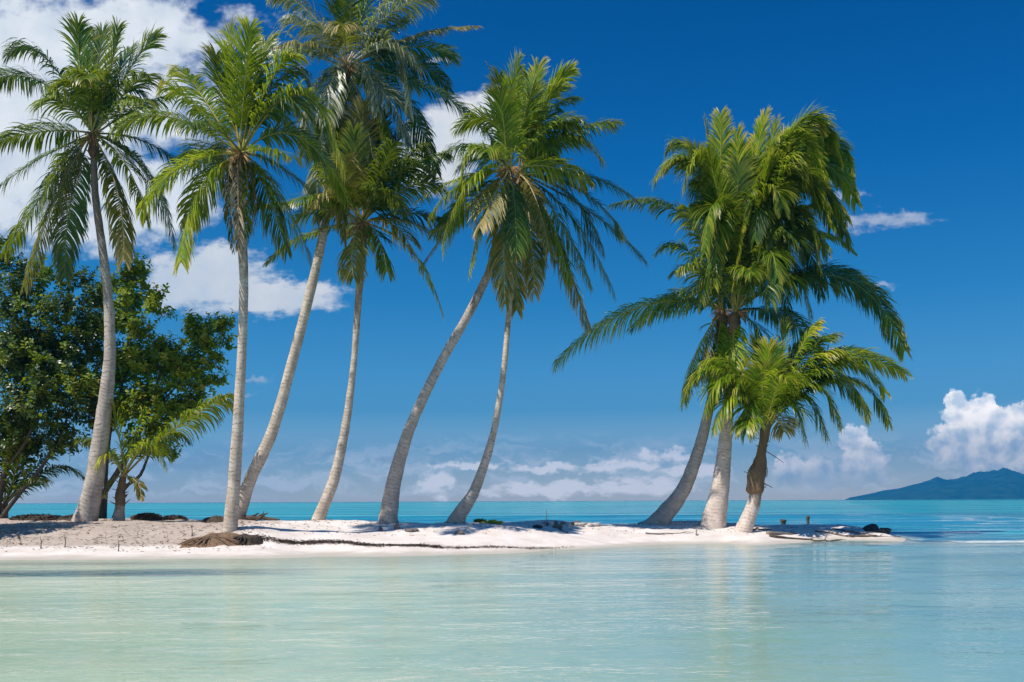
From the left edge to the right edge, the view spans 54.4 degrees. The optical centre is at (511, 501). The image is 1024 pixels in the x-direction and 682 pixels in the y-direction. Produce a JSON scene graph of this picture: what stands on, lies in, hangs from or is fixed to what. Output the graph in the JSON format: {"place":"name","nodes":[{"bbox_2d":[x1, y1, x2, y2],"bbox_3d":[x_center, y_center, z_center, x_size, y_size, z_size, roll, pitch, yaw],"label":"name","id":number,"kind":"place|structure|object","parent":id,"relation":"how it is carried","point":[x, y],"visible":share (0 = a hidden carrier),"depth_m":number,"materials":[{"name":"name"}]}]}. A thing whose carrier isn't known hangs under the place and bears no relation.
{"place":"outdoors","nodes":[
{"label":"outdoors","id":0,"kind":"place"},
{"bbox_2d":[0,518,1016,565],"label":"sand","id":1,"kind":"structure","parent":0,"point":[576,537],"depth_m":32.73,"materials":[{"name":"white sand"}]},
{"bbox_2d":[9,513,61,520],"bbox_3d":[-18.706,0.732,39.362,2.571,0.534,1.672,0,0,0],"label":"litter heap","id":2,"kind":"object","parent":1,"relation":"on","point":[39,517],"visible":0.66,"depth_m":38.88,"materials":[{"name":"brown plant"}]},
{"bbox_2d":[0,414,84,517],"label":"palm tree","id":3,"kind":"object","parent":1,"relation":"on","point":[15,486],"visible":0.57,"depth_m":39.91,"materials":[{"name":"green plant"}]},
{"bbox_2d":[0,235,122,518],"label":"broadleaf tree","id":4,"kind":"object","parent":1,"relation":"on","point":[22,350],"visible":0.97,"depth_m":39.00,"materials":[{"name":"green plant"}]},
{"bbox_2d":[0,11,189,521],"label":"palm tree","id":5,"kind":"object","parent":1,"relation":"on","point":[92,102],"visible":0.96,"depth_m":36.11,"materials":[{"name":"green plant"}]},
{"bbox_2d":[0,519,271,552],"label":"leaf litter","id":6,"kind":"object","parent":1,"relation":"on","point":[124,540],"visible":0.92,"depth_m":32.11,"materials":[{"name":"brown plant"}]},
{"bbox_2d":[130,512,161,520],"bbox_3d":[-14.100,0.673,38.477,1.348,0.527,0.892,0,0,0],"label":"litter heap","id":7,"kind":"object","parent":1,"relation":"on","point":[148,516],"visible":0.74,"depth_m":38.25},
{"bbox_2d":[69,252,237,518],"bbox_3d":[-14.398,-4.547,40.175,7.268,10.879,3.397,0,0,0],"label":"broadleaf tree","id":8,"kind":"object","parent":1,"relation":"on","point":[182,369],"visible":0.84,"depth_m":39.66,"materials":[{"name":"green plant"}]},
{"bbox_2d":[73,391,233,520],"bbox_3d":[-13.112,-1.412,36.492,6.496,5.097,2.568,0,0,0],"label":"palm tree","id":9,"kind":"object","parent":1,"relation":"on","point":[155,448],"visible":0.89,"depth_m":36.44,"materials":[{"name":"green plant"}]},
{"bbox_2d":[162,514,187,519],"bbox_3d":[-13.124,0.681,38.682,1.151,0.351,0.846,0,0,-22],"label":"litter heap","id":10,"kind":"object","parent":1,"relation":"on","point":[172,517],"visible":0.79,"depth_m":38.48,"materials":[{"name":"brown plant"}]},
{"bbox_2d":[108,12,352,547],"bbox_3d":[-8.934,-7.176,32.130,6.439,17.365,5.845,0,0,41],"label":"palm tree","id":11,"kind":"object","parent":1,"relation":"on","point":[235,166],"visible":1,"depth_m":32.13,"materials":[{"name":"green plant"}]},
{"bbox_2d":[241,513,279,519],"bbox_3d":[-9.336,0.599,37.209,1.614,0.349,0.423,0,0,15],"label":"driftwood","id":12,"kind":"object","parent":1,"relation":"on","point":[251,517],"visible":0.93,"depth_m":37.10,"materials":[{"name":"wood"}]},
{"bbox_2d":[248,93,454,519],"bbox_3d":[-5.885,-7.040,37.630,7.310,16.474,5.987,0,0,-28],"label":"palm tree","id":13,"kind":"object","parent":1,"relation":"on","point":[369,190],"visible":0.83,"depth_m":37.00,"materials":[{"name":"green plant"}]},
{"bbox_2d":[200,0,505,522],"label":"palm tree","id":14,"kind":"object","parent":1,"relation":"on","point":[341,79],"visible":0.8,"depth_m":37.59,"materials":[{"name":"green plant"}]},
{"bbox_2d":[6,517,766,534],"bbox_3d":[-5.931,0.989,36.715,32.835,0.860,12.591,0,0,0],"label":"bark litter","id":15,"kind":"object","parent":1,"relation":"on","point":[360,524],"visible":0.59,"depth_m":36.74,"materials":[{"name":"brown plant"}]},
{"bbox_2d":[394,523,399,529],"bbox_3d":[-4.072,0.936,35.167,0.207,0.364,0.153,0,0,0],"label":"rock","id":16,"kind":"object","parent":1,"relation":"on","point":[396,526],"visible":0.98,"depth_m":35.12,"materials":[{"name":"grey stone"}]},
{"bbox_2d":[404,528,418,531],"bbox_3d":[-3.509,1.029,34.773,0.495,0.179,0.448,0,0,-35],"label":"rock","id":17,"kind":"object","parent":1,"relation":"on","point":[411,529],"visible":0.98,"depth_m":34.65,"materials":[{"name":"grey stone"}]},
{"bbox_2d":[255,533,571,548],"bbox_3d":[-2.954,1.294,31.792,10.526,0.616,1.794,0,0,-10],"label":"seaweed wrack","id":18,"kind":"object","parent":1,"relation":"on","point":[303,542],"visible":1,"depth_m":31.50,"materials":[{"name":"brown plant"}]},
{"bbox_2d":[455,530,463,534],"bbox_3d":[-1.797,1.098,34.184,0.341,0.250,0.284,0,0,0],"label":"rock","id":19,"kind":"object","parent":1,"relation":"on","point":[459,532],"visible":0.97,"depth_m":34.10,"materials":[{"name":"grey stone"}]},
{"bbox_2d":[473,518,485,522],"bbox_3d":[-1.207,0.755,38.088,0.551,0.265,0.401,0,0,-15],"label":"creeping plant","id":20,"kind":"object","parent":1,"relation":"on","point":[480,520],"visible":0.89,"depth_m":38.03,"materials":[{"name":"green plant"}]},
{"bbox_2d":[378,48,595,523],"bbox_3d":[-0.935,-7.774,36.632,8.284,17.970,3.940,0,0,0],"label":"palm tree","id":21,"kind":"object","parent":1,"relation":"on","point":[507,104],"visible":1,"depth_m":36.47,"materials":[{"name":"green plant"}]},
{"bbox_2d":[482,519,502,523],"bbox_3d":[-0.735,0.791,37.745,0.843,0.230,0.593,0,0,0],"label":"creeping plant","id":22,"kind":"object","parent":1,"relation":"on","point":[493,521],"visible":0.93,"depth_m":37.68,"materials":[{"name":"green plant"}]},
{"bbox_2d":[532,525,542,528],"bbox_3d":[0.966,0.985,37.632,0.401,0.195,0.334,0,0,0],"label":"rock","id":23,"kind":"object","parent":1,"relation":"on","point":[537,526],"visible":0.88,"depth_m":37.52,"materials":[{"name":"grey stone"}]},
{"bbox_2d":[446,60,649,522],"bbox_3d":[1.361,-7.987,38.959,7.287,18.718,5.390,0,0,19],"label":"palm tree","id":24,"kind":"object","parent":1,"relation":"on","point":[541,222],"visible":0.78,"depth_m":38.37,"materials":[{"name":"green plant"}]},
{"bbox_2d":[273,520,852,535],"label":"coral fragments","id":25,"kind":"object","parent":1,"relation":"on","point":[507,525],"visible":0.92,"depth_m":36.51,"materials":[{"name":"white stone"}]},
{"bbox_2d":[574,523,584,526],"bbox_3d":[2.614,0.927,38.714,0.405,0.184,0.405,0,0,28],"label":"rock","id":26,"kind":"object","parent":1,"relation":"on","point":[579,524],"visible":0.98,"depth_m":38.59,"materials":[{"name":"white stone"}]},
{"bbox_2d":[550,105,752,524],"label":"palm tree","id":27,"kind":"object","parent":1,"relation":"on","point":[667,510],"visible":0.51,"depth_m":41.97,"materials":[{"name":"green plant"}]},
{"bbox_2d":[645,531,693,534],"bbox_3d":[6.027,1.219,38.120,2.057,0.107,0.120,0,0,-19],"label":"driftwood","id":28,"kind":"object","parent":1,"relation":"on","point":[667,533],"visible":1,"depth_m":38.09,"materials":[{"name":"grey wood"}]},
{"bbox_2d":[766,530,797,534],"bbox_3d":[10.778,1.273,39.766,2.051,0.212,0.238,0,0,-44],"label":"driftwood","id":29,"kind":"object","parent":1,"relation":"on","point":[776,533],"visible":0.96,"depth_m":39.52,"materials":[{"name":"wood"}]},
{"bbox_2d":[780,519,786,524],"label":"mooring post","id":30,"kind":"object","parent":1,"relation":"on","point":[782,521],"visible":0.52,"depth_m":50.49,"materials":[{"name":"brown wood"}]},
{"bbox_2d":[661,101,912,528],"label":"palm tree","id":31,"kind":"object","parent":1,"relation":"on","point":[755,239],"visible":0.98,"depth_m":40.87,"materials":[{"name":"green plant"}]},
{"bbox_2d":[681,315,912,532],"bbox_3d":[11.407,-2.868,40.071,9.379,9.234,4.485,0,0,0],"label":"palm tree","id":32,"kind":"object","parent":1,"relation":"on","point":[770,388],"visible":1,"depth_m":39.52,"materials":[{"name":"green plant"}]},
{"bbox_2d":[769,534,845,540],"bbox_3d":[11.395,1.403,38.501,2.964,0.327,0.814,0,0,0],"label":"driftwood","id":33,"kind":"object","parent":1,"relation":"on","point":[783,537],"visible":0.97,"depth_m":38.50,"materials":[{"name":"grey wood"}]},
{"bbox_2d":[815,529,851,536],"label":"driftwood","id":34,"kind":"object","parent":1,"relation":"on","point":[835,533],"visible":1,"depth_m":40.77,"materials":[{"name":"grey wood"}]},
{"bbox_2d":[832,525,872,534],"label":"driftwood","id":35,"kind":"object","parent":1,"relation":"on","point":[851,531],"visible":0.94,"depth_m":40.88,"materials":[{"name":"wood"}]},
{"bbox_2d":[862,524,878,531],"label":"rock","id":36,"kind":"object","parent":1,"relation":"on","point":[871,527],"visible":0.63,"depth_m":41.60,"materials":[{"name":"grey stone"}]},
{"bbox_2d":[851,532,897,536],"bbox_3d":[14.614,1.359,40.004,1.979,0.208,0.399,0,0,9],"label":"driftwood","id":37,"kind":"object","parent":1,"relation":"on","point":[862,535],"visible":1,"depth_m":39.96,"materials":[{"name":"grey wood"}]},
{"bbox_2d":[874,528,891,533],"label":"rock","id":38,"kind":"object","parent":1,"relation":"on","point":[885,530],"visible":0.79,"depth_m":41.02,"materials":[{"name":"grey stone"}]},
{"bbox_2d":[0,499,1023,681],"bbox_3d":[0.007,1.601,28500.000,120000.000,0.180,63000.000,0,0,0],"label":"water","id":39,"kind":"structure","parent":0,"point":[859,611],"depth_m":14.84,"materials":[{"name":"teal liquid"}]},
{"bbox_2d":[0,0,1023,542],"label":"sky","id":40,"kind":"structure","parent":0,"point":[928,95],"materials":[{"name":"blue"}]},
{"bbox_2d":[845,467,1023,499],"bbox_3d":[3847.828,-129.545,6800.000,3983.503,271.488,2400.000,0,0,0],"label":"hills","id":41,"kind":"structure","parent":0,"point":[1004,483],"depth_m":6296.86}
]}

